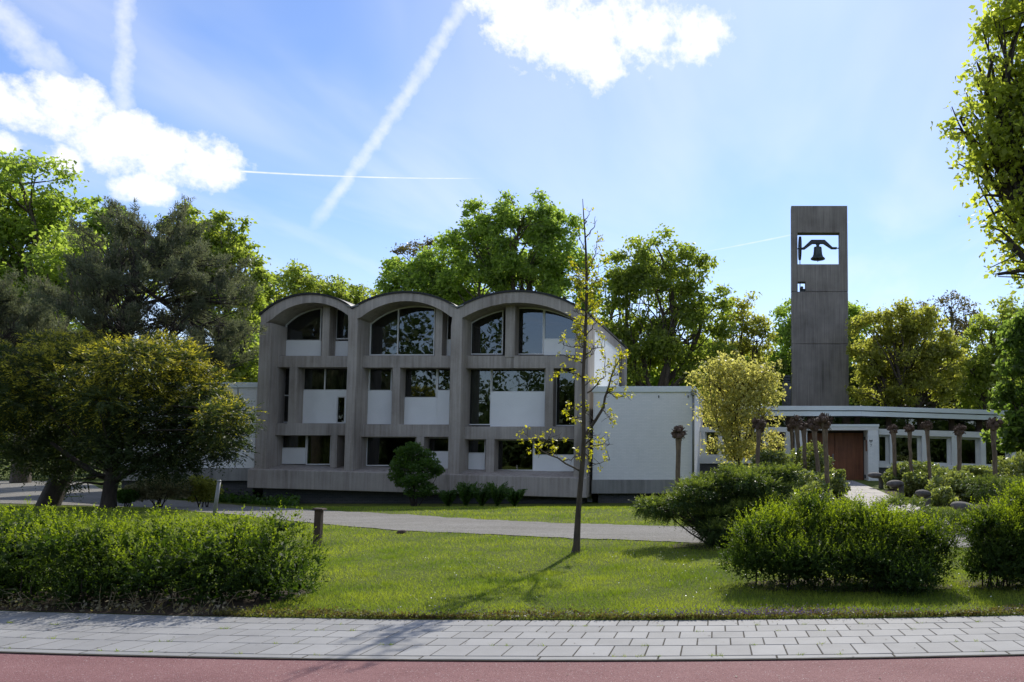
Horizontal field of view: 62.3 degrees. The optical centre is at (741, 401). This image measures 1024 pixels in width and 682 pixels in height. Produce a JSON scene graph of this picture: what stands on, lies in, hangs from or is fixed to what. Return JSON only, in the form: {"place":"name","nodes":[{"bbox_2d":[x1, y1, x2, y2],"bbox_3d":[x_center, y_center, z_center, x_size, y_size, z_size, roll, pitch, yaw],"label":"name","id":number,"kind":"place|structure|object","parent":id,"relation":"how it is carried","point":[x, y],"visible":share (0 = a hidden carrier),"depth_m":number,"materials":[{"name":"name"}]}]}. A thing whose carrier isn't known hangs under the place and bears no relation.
{"place":"outdoors","nodes":[
{"label":"outdoors","id":0,"kind":"place"},
{"bbox_2d":[0,480,984,546],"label":"driveway","id":1,"kind":"structure","parent":0,"point":[14,493],"depth_m":19.70,"materials":[{"name":"asphalt"}]},
{"bbox_2d":[0,611,1023,660],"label":"pavement","id":2,"kind":"structure","parent":0,"point":[420,640],"depth_m":7.44,"materials":[{"name":"concrete"}]},
{"bbox_2d":[0,653,1023,681],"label":"cycle path","id":3,"kind":"structure","parent":0,"point":[19,667],"depth_m":6.39,"materials":[{"name":"asphalt"}]},
{"bbox_2d":[0,459,1023,681],"bbox_3d":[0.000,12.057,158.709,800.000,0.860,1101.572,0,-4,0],"label":"ground","id":4,"kind":"structure","parent":0,"point":[874,484],"depth_m":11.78,"materials":[{"name":"plant"}]},
{"bbox_2d":[0,268,81,372],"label":"pine tree","id":5,"kind":"object","parent":4,"relation":"on","point":[31,316],"visible":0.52,"depth_m":33.05,"materials":[{"name":"green plant"}]},
{"bbox_2d":[0,147,115,482],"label":"chestnut tree","id":6,"kind":"object","parent":4,"relation":"on","point":[35,228],"visible":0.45,"depth_m":46.35,"materials":[{"name":"green plant"}]},
{"bbox_2d":[55,195,137,473],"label":"slender tree","id":7,"kind":"object","parent":4,"relation":"on","point":[91,222],"visible":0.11,"depth_m":51.95,"materials":[{"name":"green plant"}]},
{"bbox_2d":[117,489,140,506],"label":"shrub","id":8,"kind":"object","parent":4,"relation":"on","point":[124,496],"visible":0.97,"depth_m":27.11,"materials":[{"name":"green plant"}]},
{"bbox_2d":[0,327,269,507],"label":"yew tree","id":9,"kind":"object","parent":4,"relation":"on","point":[212,416],"visible":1,"depth_m":25.18,"materials":[{"name":"green plant"}]},
{"bbox_2d":[24,194,267,505],"bbox_3d":[-22.547,-2.149,30.192,8.729,12.184,5.597,0,-4,0],"label":"pine tree","id":10,"kind":"object","parent":4,"relation":"on","point":[92,312],"visible":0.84,"depth_m":29.75,"materials":[{"name":"green plant"}]},
{"bbox_2d":[122,473,195,506],"bbox_3d":[-20.285,3.138,27.898,2.271,1.323,1.270,1,-4,-13],"label":"variegated shrub","id":11,"kind":"object","parent":4,"relation":"on","point":[148,493],"visible":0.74,"depth_m":27.69,"materials":[{"name":"green plant"}]},
{"bbox_2d":[0,587,319,615],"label":"soil bed","id":12,"kind":"object","parent":4,"relation":"on","point":[244,603],"visible":0.48,"depth_m":9.01,"materials":[{"name":"soil"}]},
{"bbox_2d":[0,586,249,613],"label":"dry weeds","id":13,"kind":"object","parent":12,"relation":"on","point":[132,605],"visible":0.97,"depth_m":8.71,"materials":[{"name":"plant"}]},
{"bbox_2d":[0,495,332,609],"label":"hedge","id":14,"kind":"object","parent":12,"relation":"on","point":[25,548],"visible":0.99,"depth_m":9.22,"materials":[{"name":"green plant"}]},
{"bbox_2d":[118,382,262,496],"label":"brick wing","id":15,"kind":"structure","parent":4,"relation":"on","point":[235,481],"depth_m":35.68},
{"bbox_2d":[176,474,223,506],"bbox_3d":[-19.181,3.218,28.452,1.582,1.304,1.029,0,-4,0],"label":"shrub","id":16,"kind":"object","parent":4,"relation":"on","point":[205,491],"visible":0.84,"depth_m":28.25,"materials":[{"name":"green plant"}]},
{"bbox_2d":[137,199,278,381],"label":"oak tree","id":17,"kind":"object","parent":4,"relation":"on","point":[225,241],"visible":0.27,"depth_m":49.97,"materials":[{"name":"green plant"}]},
{"bbox_2d":[213,480,220,515],"bbox_3d":[-14.211,2.676,21.665,0.186,1.084,0.103,2,-4,-32],"label":"metal pole","id":18,"kind":"object","parent":4,"relation":"on","point":[215,506],"visible":0.89,"depth_m":21.64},
{"bbox_2d":[174,488,300,506],"bbox_3d":[-21.406,4.120,34.873,7.827,0.883,3.309,-1,-4,13],"label":"ground cover","id":19,"kind":"object","parent":4,"relation":"on","point":[290,501],"visible":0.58,"depth_m":34.67,"materials":[{"name":"plant"}]},
{"bbox_2d":[233,258,354,339],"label":"tree","id":20,"kind":"object","parent":4,"relation":"on","point":[297,282],"visible":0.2,"depth_m":83.72,"materials":[{"name":"green plant"}]},
{"bbox_2d":[312,508,326,546],"bbox_3d":[-7.835,2.384,14.841,0.196,0.808,0.177,0,-4,0],"label":"wooden post","id":21,"kind":"object","parent":4,"relation":"on","point":[318,518],"visible":0.79,"depth_m":14.80,"materials":[{"name":"brown wood"}]},
{"bbox_2d":[313,274,381,303],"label":"tree","id":22,"kind":"object","parent":4,"relation":"on","point":[359,292],"visible":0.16,"depth_m":87.68,"materials":[{"name":"green plant"}]},
{"bbox_2d":[378,235,451,278],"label":"budding tree","id":23,"kind":"object","parent":4,"relation":"on","point":[402,249],"visible":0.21,"depth_m":72.29,"materials":[{"name":"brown plant"}]},
{"bbox_2d":[373,242,487,305],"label":"spreading tree","id":24,"kind":"object","parent":4,"relation":"on","point":[420,275],"visible":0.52,"depth_m":61.63,"materials":[{"name":"green plant"}]},
{"bbox_2d":[247,290,627,503],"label":"concrete building","id":25,"kind":"structure","parent":4,"relation":"on","point":[351,397],"depth_m":35.87,"materials":[{"name":"concrete"}]},
{"bbox_2d":[283,436,306,448],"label":"window","id":26,"kind":"structure","parent":25,"relation":"in","point":[292,442],"depth_m":36.40,"materials":[{"name":"glass"}]},
{"bbox_2d":[285,308,322,340],"bbox_3d":[-19.983,-3.568,36.551,1.628,1.650,0.110,0,-4,0],"label":"window","id":27,"kind":"structure","parent":25,"relation":"in","point":[321,314],"depth_m":36.53,"materials":[{"name":"white paint"}]},
{"bbox_2d":[306,436,330,464],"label":"window","id":28,"kind":"structure","parent":25,"relation":"in","point":[320,446],"depth_m":36.37,"materials":[{"name":"glass"}]},
{"bbox_2d":[304,369,346,390],"bbox_3d":[-18.922,-1.010,36.474,2.144,1.076,0.274,0,-4,0],"label":"window","id":29,"kind":"structure","parent":25,"relation":"in","point":[316,378],"depth_m":36.57,"materials":[{"name":"glass"}]},
{"bbox_2d":[366,437,415,465],"bbox_3d":[-15.827,2.260,36.180,2.261,1.331,0.100,0,-4,0],"label":"window","id":30,"kind":"structure","parent":25,"relation":"in","point":[367,437],"depth_m":36.17,"materials":[{"name":"white paint"}]},
{"bbox_2d":[369,306,435,355],"bbox_3d":[-15.458,-3.279,36.533,2.956,2.389,0.110,0,-4,0],"label":"window","id":31,"kind":"structure","parent":25,"relation":"in","point":[399,309],"depth_m":36.48,"materials":[{"name":"white paint"}]},
{"bbox_2d":[469,370,491,424],"bbox_3d":[-11.862,-0.204,36.424,1.035,2.590,0.270,0,-4,0],"label":"window","id":32,"kind":"structure","parent":25,"relation":"in","point":[481,379],"depth_m":36.52,"materials":[{"name":"glass"}]},
{"bbox_2d":[471,310,503,354],"bbox_3d":[-11.608,-3.207,36.528,1.477,2.172,0.110,0,-4,0],"label":"window","id":33,"kind":"structure","parent":25,"relation":"in","point":[502,311],"depth_m":36.48,"materials":[{"name":"white paint"}]},
{"bbox_2d":[491,370,545,391],"bbox_3d":[-10.127,-0.946,36.472,2.465,1.102,0.270,0,-4,0],"label":"window","id":34,"kind":"structure","parent":25,"relation":"in","point":[504,380],"depth_m":36.57,"materials":[{"name":"glass"}]},
{"bbox_2d":[518,307,543,354],"bbox_3d":[-9.691,-3.262,36.532,1.364,2.282,0.110,0,-4,0],"label":"window","id":35,"kind":"structure","parent":25,"relation":"in","point":[542,353],"depth_m":36.44,"materials":[{"name":"white paint"}]},
{"bbox_2d":[503,489,527,506],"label":"fern","id":36,"kind":"object","parent":4,"relation":"on","point":[513,496],"visible":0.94,"depth_m":31.89,"materials":[{"name":"plant"}]},
{"bbox_2d":[430,187,604,316],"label":"maple tree","id":37,"kind":"object","parent":4,"relation":"on","point":[543,264],"visible":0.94,"depth_m":59.78,"materials":[{"name":"green plant"}]},
{"bbox_2d":[43,333,1021,420],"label":"woodland","id":38,"kind":"object","parent":4,"relation":"on","point":[712,393],"visible":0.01,"depth_m":106.27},
{"bbox_2d":[516,199,634,552],"bbox_3d":[-2.800,-0.480,13.787,1.780,6.274,1.384,3,-5,-36],"label":"sapling","id":39,"kind":"object","parent":4,"relation":"on","point":[585,433],"visible":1,"depth_m":13.93,"materials":[{"name":"green plant"}]},
{"bbox_2d":[212,598,1023,619],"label":"edge weeds","id":40,"kind":"object","parent":4,"relation":"on","point":[322,612],"visible":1,"depth_m":8.39,"materials":[{"name":"green plant"}]},
{"bbox_2d":[592,386,703,502],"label":"brick wing","id":41,"kind":"structure","parent":4,"relation":"on","point":[641,449],"depth_m":35.43,"materials":[{"name":"paint"}]},
{"bbox_2d":[583,223,742,387],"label":"oak tree","id":42,"kind":"object","parent":4,"relation":"on","point":[659,335],"visible":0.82,"depth_m":57.65,"materials":[{"name":"green plant"}]},
{"bbox_2d":[670,425,686,490],"bbox_3d":[-2.092,2.210,26.910,0.535,2.836,0.554,-2,-4,29],"label":"pollard tree","id":43,"kind":"object","parent":4,"relation":"on","point":[678,433],"visible":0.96,"depth_m":26.86,"materials":[{"name":"brown plant"}]},
{"bbox_2d":[627,336,730,397],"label":"undergrowth shrub","id":44,"kind":"object","parent":4,"relation":"on","point":[654,380],"visible":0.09,"depth_m":65.46,"materials":[{"name":"green plant"}]},
{"bbox_2d":[377,603,1019,615],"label":"edge flowers","id":45,"kind":"object","parent":4,"relation":"on","point":[782,611],"visible":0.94,"depth_m":8.48,"materials":[{"name":"green plant"}]},
{"bbox_2d":[672,542,739,550],"bbox_3d":[-0.291,2.685,14.845,1.973,0.035,1.533,-2,-4,27],"label":"soil bed","id":46,"kind":"object","parent":4,"relation":"on","point":[693,545],"visible":0.3,"depth_m":14.70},
{"bbox_2d":[628,459,810,547],"bbox_3d":[-0.378,2.026,15.019,3.460,1.866,2.079,0,-4,0],"label":"juniper","id":47,"kind":"object","parent":46,"relation":"on","point":[707,508],"visible":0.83,"depth_m":14.65,"materials":[{"name":"green plant"}]},
{"bbox_2d":[684,350,791,468],"bbox_3d":[-0.135,0.802,32.792,4.484,6.102,3.712,0,-4,0],"label":"golden shrub","id":48,"kind":"object","parent":4,"relation":"on","point":[749,386],"visible":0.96,"depth_m":32.66,"materials":[{"name":"yellow plant"}]},
{"bbox_2d":[707,290,781,396],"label":"thin tree","id":49,"kind":"object","parent":4,"relation":"on","point":[742,344],"visible":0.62,"depth_m":61.81,"materials":[{"name":"green plant"}]},
{"bbox_2d":[712,345,790,405],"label":"undergrowth shrub","id":50,"kind":"object","parent":4,"relation":"on","point":[786,366],"visible":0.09,"depth_m":68.19,"materials":[{"name":"green plant"}]},
{"bbox_2d":[791,206,848,405],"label":"bell tower","id":51,"kind":"structure","parent":4,"relation":"on","point":[819,356],"depth_m":60.55,"materials":[{"name":"concrete"}]},
{"bbox_2d":[798,236,838,290],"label":"bell","id":52,"kind":"object","parent":51,"relation":"hanging from","point":[817,255],"visible":0.98,"depth_m":61.14,"materials":[{"name":"brown metal"}]},
{"bbox_2d":[768,297,876,396],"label":"shade tree","id":53,"kind":"object","parent":4,"relation":"on","point":[783,330],"visible":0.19,"depth_m":69.46,"materials":[{"name":"green plant"}]},
{"bbox_2d":[745,578,952,591],"bbox_3d":[1.393,2.378,10.373,2.704,0.016,1.008,0,-4,0],"label":"soil bed","id":54,"kind":"object","parent":4,"relation":"on","point":[870,589],"visible":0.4,"depth_m":10.18,"materials":[{"name":"soil"}]},
{"bbox_2d":[710,482,964,597],"bbox_3d":[1.261,1.839,10.390,3.351,1.553,2.212,0,-4,0],"label":"honeysuckle bush","id":55,"kind":"object","parent":54,"relation":"on","point":[890,552],"visible":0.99,"depth_m":10.11,"materials":[{"name":"green plant"}]},
{"bbox_2d":[700,406,1023,487],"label":"entrance building","id":56,"kind":"structure","parent":4,"relation":"on","point":[859,443],"depth_m":40.69,"materials":[{"name":"white paint"}]},
{"bbox_2d":[782,375,791,405],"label":"chimney","id":57,"kind":"object","parent":56,"relation":"part of","point":[788,393],"visible":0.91,"depth_m":54.41,"materials":[{"name":"brick"}]},
{"bbox_2d":[808,433,834,469],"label":"door","id":58,"kind":"structure","parent":56,"relation":"in","point":[831,436],"depth_m":40.77,"materials":[{"name":"brown wood"}]},
{"bbox_2d":[835,433,862,479],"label":"door","id":59,"kind":"structure","parent":56,"relation":"in","point":[848,446],"depth_m":40.73,"materials":[{"name":"brown wood"}]},
{"bbox_2d":[878,435,888,463],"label":"window","id":60,"kind":"structure","parent":56,"relation":"in","point":[886,461],"depth_m":40.79,"materials":[{"name":"white paint"}]},
{"bbox_2d":[896,435,920,463],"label":"window","id":61,"kind":"structure","parent":56,"relation":"in","point":[918,437],"depth_m":40.80,"materials":[{"name":"white paint"}]},
{"bbox_2d":[930,436,949,465],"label":"window","id":62,"kind":"structure","parent":56,"relation":"in","point":[947,438],"depth_m":40.79,"materials":[{"name":"white paint"}]},
{"bbox_2d":[962,437,978,465],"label":"window","id":63,"kind":"structure","parent":56,"relation":"in","point":[976,439],"depth_m":40.78,"materials":[{"name":"white paint"}]},
{"bbox_2d":[868,472,883,487],"bbox_3d":[5.568,3.284,33.110,0.677,0.682,0.495,0,-4,0],"label":"path bollard","id":64,"kind":"object","parent":4,"relation":"on","point":[876,475],"visible":0.88,"depth_m":33.01,"materials":[{"name":"concrete"}]},
{"bbox_2d":[844,294,972,408],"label":"hazel tree","id":65,"kind":"object","parent":4,"relation":"on","point":[913,328],"visible":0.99,"depth_m":56.55,"materials":[{"name":"green plant"}]},
{"bbox_2d":[849,341,979,407],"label":"ivy tree","id":66,"kind":"object","parent":4,"relation":"on","point":[852,368],"visible":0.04,"depth_m":65.81,"materials":[{"name":"green plant"}]},
{"bbox_2d":[915,490,930,507],"bbox_3d":[5.452,2.946,23.925,0.497,0.606,0.468,0,-4,0],"label":"path bollard","id":67,"kind":"object","parent":4,"relation":"on","point":[925,494],"visible":0.91,"depth_m":23.83,"materials":[{"name":"concrete"}]},
{"bbox_2d":[871,492,980,535],"bbox_3d":[4.112,2.599,17.359,2.634,1.251,2.440,0,-4,0],"label":"juniper","id":68,"kind":"object","parent":4,"relation":"on","point":[951,515],"visible":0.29,"depth_m":17.42,"materials":[{"name":"green plant"}]},
{"bbox_2d":[849,373,1008,409],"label":"undergrowth shrub","id":69,"kind":"object","parent":4,"relation":"on","point":[873,404],"visible":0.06,"depth_m":67.41,"materials":[{"name":"green plant"}]},
{"bbox_2d":[885,488,1004,509],"bbox_3d":[7.599,3.415,28.770,4.362,0.298,12.536,0,-4,0],"label":"soil bed","id":70,"kind":"object","parent":4,"relation":"on","point":[896,490],"visible":0.11,"depth_m":27.02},
{"bbox_2d":[887,424,898,488],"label":"pollard tree","id":71,"kind":"object","parent":70,"relation":"on","point":[893,429],"visible":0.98,"depth_m":32.38,"materials":[{"name":"brown plant"}]},
{"bbox_2d":[886,480,903,497],"bbox_3d":[5.457,3.114,28.294,0.646,0.653,0.467,0,-4,0],"label":"path bollard","id":72,"kind":"object","parent":70,"relation":"on","point":[897,483],"visible":0.95,"depth_m":28.19,"materials":[{"name":"concrete"}]},
{"bbox_2d":[881,461,914,488],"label":"laurel","id":73,"kind":"object","parent":70,"relation":"on","point":[887,476],"visible":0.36,"depth_m":32.44,"materials":[{"name":"green plant"}]},
{"bbox_2d":[903,423,914,471],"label":"pollard tree","id":74,"kind":"object","parent":70,"relation":"on","point":[909,429],"visible":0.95,"depth_m":29.89,"materials":[{"name":"brown plant"}]},
{"bbox_2d":[897,471,933,496],"bbox_3d":[6.350,3.018,28.860,1.392,1.032,1.276,0,-4,0],"label":"laurel","id":75,"kind":"object","parent":70,"relation":"on","point":[914,482],"visible":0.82,"depth_m":28.59,"materials":[{"name":"green plant"}]},
{"bbox_2d":[897,460,950,480],"bbox_3d":[7.334,2.968,31.438,2.136,1.333,2.540,0,-4,0],"label":"laurel","id":76,"kind":"object","parent":70,"relation":"on","point":[937,470],"visible":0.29,"depth_m":31.69,"materials":[{"name":"green plant"}]},
{"bbox_2d":[920,420,932,479],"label":"pollard tree","id":77,"kind":"object","parent":70,"relation":"on","point":[927,426],"visible":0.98,"depth_m":28.90,"materials":[{"name":"brown plant"}]},
{"bbox_2d":[918,470,968,504],"bbox_3d":[6.577,2.835,26.293,1.548,1.204,2.848,-2,-4,29],"label":"laurel","id":78,"kind":"object","parent":70,"relation":"on","point":[945,488],"visible":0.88,"depth_m":26.42,"materials":[{"name":"green plant"}]},
{"bbox_2d":[953,424,966,472],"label":"pollard tree","id":79,"kind":"object","parent":70,"relation":"on","point":[958,430],"visible":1,"depth_m":30.89,"materials":[{"name":"brown plant"}]},
{"bbox_2d":[951,465,992,480],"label":"laurel","id":80,"kind":"object","parent":70,"relation":"on","point":[975,470],"visible":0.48,"depth_m":32.40,"materials":[{"name":"green plant"}]},
{"bbox_2d":[957,477,996,501],"bbox_3d":[7.882,2.981,26.791,1.401,0.948,1.230,0,-4,0],"label":"laurel","id":81,"kind":"object","parent":70,"relation":"on","point":[964,496],"visible":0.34,"depth_m":26.46,"materials":[{"name":"green plant"}]},
{"bbox_2d":[958,472,1023,507],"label":"juniper","id":82,"kind":"object","parent":70,"relation":"on","point":[992,480],"visible":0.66,"depth_m":23.89,"materials":[{"name":"green plant"}]},
{"bbox_2d":[983,416,1003,498],"bbox_3d":[8.812,2.014,27.949,0.667,2.982,0.587,0,-4,0],"label":"pollard tree","id":83,"kind":"object","parent":70,"relation":"on","point":[993,425],"visible":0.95,"depth_m":27.88,"materials":[{"name":"brown plant"}]},
{"bbox_2d":[911,289,985,408],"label":"budding tree","id":84,"kind":"object","parent":4,"relation":"on","point":[952,319],"visible":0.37,"depth_m":68.17,"materials":[{"name":"brown plant"}]},
{"bbox_2d":[950,501,977,513],"bbox_3d":[5.718,2.809,20.472,0.711,0.495,0.548,0,-4,0],"label":"path bollard","id":85,"kind":"object","parent":4,"relation":"on","point":[958,504],"visible":0.59,"depth_m":20.28,"materials":[{"name":"concrete"}]},
{"bbox_2d":[930,0,1023,295],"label":"oak tree","id":86,"kind":"object","parent":4,"relation":"on","point":[1001,149],"visible":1,"depth_m":18.73,"materials":[{"name":"green plant"}]},
{"bbox_2d":[935,294,1023,409],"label":"mixed tree","id":87,"kind":"object","parent":4,"relation":"on","point":[982,360],"visible":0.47,"depth_m":59.83,"materials":[{"name":"green plant"}]},
{"bbox_2d":[955,579,1023,590],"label":"soil bed","id":88,"kind":"object","parent":4,"relation":"on","point":[974,584],"visible":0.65,"depth_m":10.44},
{"bbox_2d":[946,474,1023,590],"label":"honeysuckle bush","id":89,"kind":"object","parent":88,"relation":"on","point":[999,548],"visible":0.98,"depth_m":10.15,"materials":[{"name":"green plant"}]},
{"bbox_2d":[980,302,1023,455],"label":"sycamore tree","id":90,"kind":"object","parent":4,"relation":"on","point":[1010,432],"visible":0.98,"depth_m":35.80,"materials":[{"name":"green plant"}]},
{"bbox_2d":[989,450,1023,486],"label":"laurel","id":91,"kind":"object","parent":4,"relation":"on","point":[1017,461],"visible":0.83,"depth_m":30.80,"materials":[{"name":"green plant"}]},
{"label":"soil bed","id":92,"kind":"structure","parent":4,"relation":"on","visible":0},
{"bbox_2d":[386,441,445,506],"bbox_3d":[-13.257,2.978,32.276,2.488,2.776,1.654,0,-4,0],"label":"facade shrub","id":93,"kind":"object","parent":92,"relation":"on","point":[412,479],"visible":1,"depth_m":32.13,"materials":[{"name":"green plant"}]},
{"bbox_2d":[437,490,458,506],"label":"fern","id":94,"kind":"object","parent":92,"relation":"on","point":[448,497],"visible":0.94,"depth_m":31.92,"materials":[{"name":"plant"}]},
{"bbox_2d":[453,481,481,506],"bbox_3d":[-10.963,3.734,32.029,1.120,1.072,0.831,1,-4,-12],"label":"fern","id":95,"kind":"object","parent":92,"relation":"on","point":[465,491],"visible":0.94,"depth_m":31.95,"materials":[{"name":"plant"}]},
{"bbox_2d":[472,487,490,505],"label":"fern","id":96,"kind":"object","parent":92,"relation":"on","point":[482,497],"visible":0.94,"depth_m":31.91,"materials":[{"name":"plant"}]},
{"bbox_2d":[478,481,513,505],"bbox_3d":[-9.723,3.739,32.071,1.439,1.070,1.080,-2,-4,28],"label":"fern","id":97,"kind":"object","parent":92,"relation":"on","point":[496,494],"visible":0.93,"depth_m":31.93,"materials":[{"name":"plant"}]},
{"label":"soil bed","id":98,"kind":"structure","parent":4,"relation":"on","visible":0},
{"bbox_2d":[751,416,766,467],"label":"pollard tree","id":99,"kind":"object","parent":98,"relation":"on","point":[759,425],"visible":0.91,"depth_m":29.38,"materials":[{"name":"brown plant"}]},
{"bbox_2d":[750,448,792,475],"bbox_3d":[1.040,2.633,29.389,2.001,1.859,2.149,0,-4,0],"label":"laurel","id":100,"kind":"object","parent":98,"relation":"on","point":[771,456],"visible":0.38,"depth_m":29.77,"materials":[{"name":"green plant"}]},
{"bbox_2d":[789,414,803,461],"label":"pollard tree","id":101,"kind":"object","parent":98,"relation":"on","point":[795,421],"visible":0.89,"depth_m":31.89,"materials":[{"name":"brown plant"}]},
{"bbox_2d":[798,421,808,468],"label":"pollard tree","id":102,"kind":"object","parent":98,"relation":"on","point":[802,428],"visible":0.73,"depth_m":30.89,"materials":[{"name":"brown plant"}]},
{"bbox_2d":[777,469,838,508],"bbox_3d":[1.921,2.748,25.003,2.067,1.271,3.197,0,-4,0],"label":"laurel","id":103,"kind":"object","parent":98,"relation":"on","point":[806,483],"visible":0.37,"depth_m":24.36,"materials":[{"name":"green plant"}]},
{"bbox_2d":[786,440,835,479],"bbox_3d":[2.660,2.575,31.341,2.189,2.111,1.971,0,-4,0],"label":"laurel","id":104,"kind":"object","parent":98,"relation":"on","point":[810,460],"visible":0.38,"depth_m":31.07,"materials":[{"name":"green plant"}]},
{"bbox_2d":[804,416,821,473],"bbox_3d":[2.671,2.052,29.430,0.710,3.028,0.630,-4,-5,44],"label":"pollard tree","id":105,"kind":"object","parent":98,"relation":"on","point":[811,425],"visible":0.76,"depth_m":29.37,"materials":[{"name":"brown plant"}]},
{"bbox_2d":[815,412,833,494],"bbox_3d":[2.721,1.895,26.416,0.619,3.099,0.658,4,-5,-45],"label":"pollard tree","id":106,"kind":"object","parent":98,"relation":"on","point":[823,422],"visible":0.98,"depth_m":26.37,"materials":[{"name":"brown plant"}]},
{"bbox_2d":[799,468,851,499],"bbox_3d":[2.857,2.861,27.112,1.944,1.197,1.317,2,-4,-28],"label":"laurel","id":107,"kind":"object","parent":98,"relation":"on","point":[838,480],"visible":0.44,"depth_m":26.95,"materials":[{"name":"green plant"}]},
{"bbox_2d":[0,0,1023,404],"label":"sky","id":108,"kind":"structure","parent":0,"point":[349,131],"materials":[{"name":"blue"}]},
{"bbox_2d":[844,480,971,532],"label":"path","id":109,"kind":"structure","parent":0,"point":[856,487],"depth_m":29.45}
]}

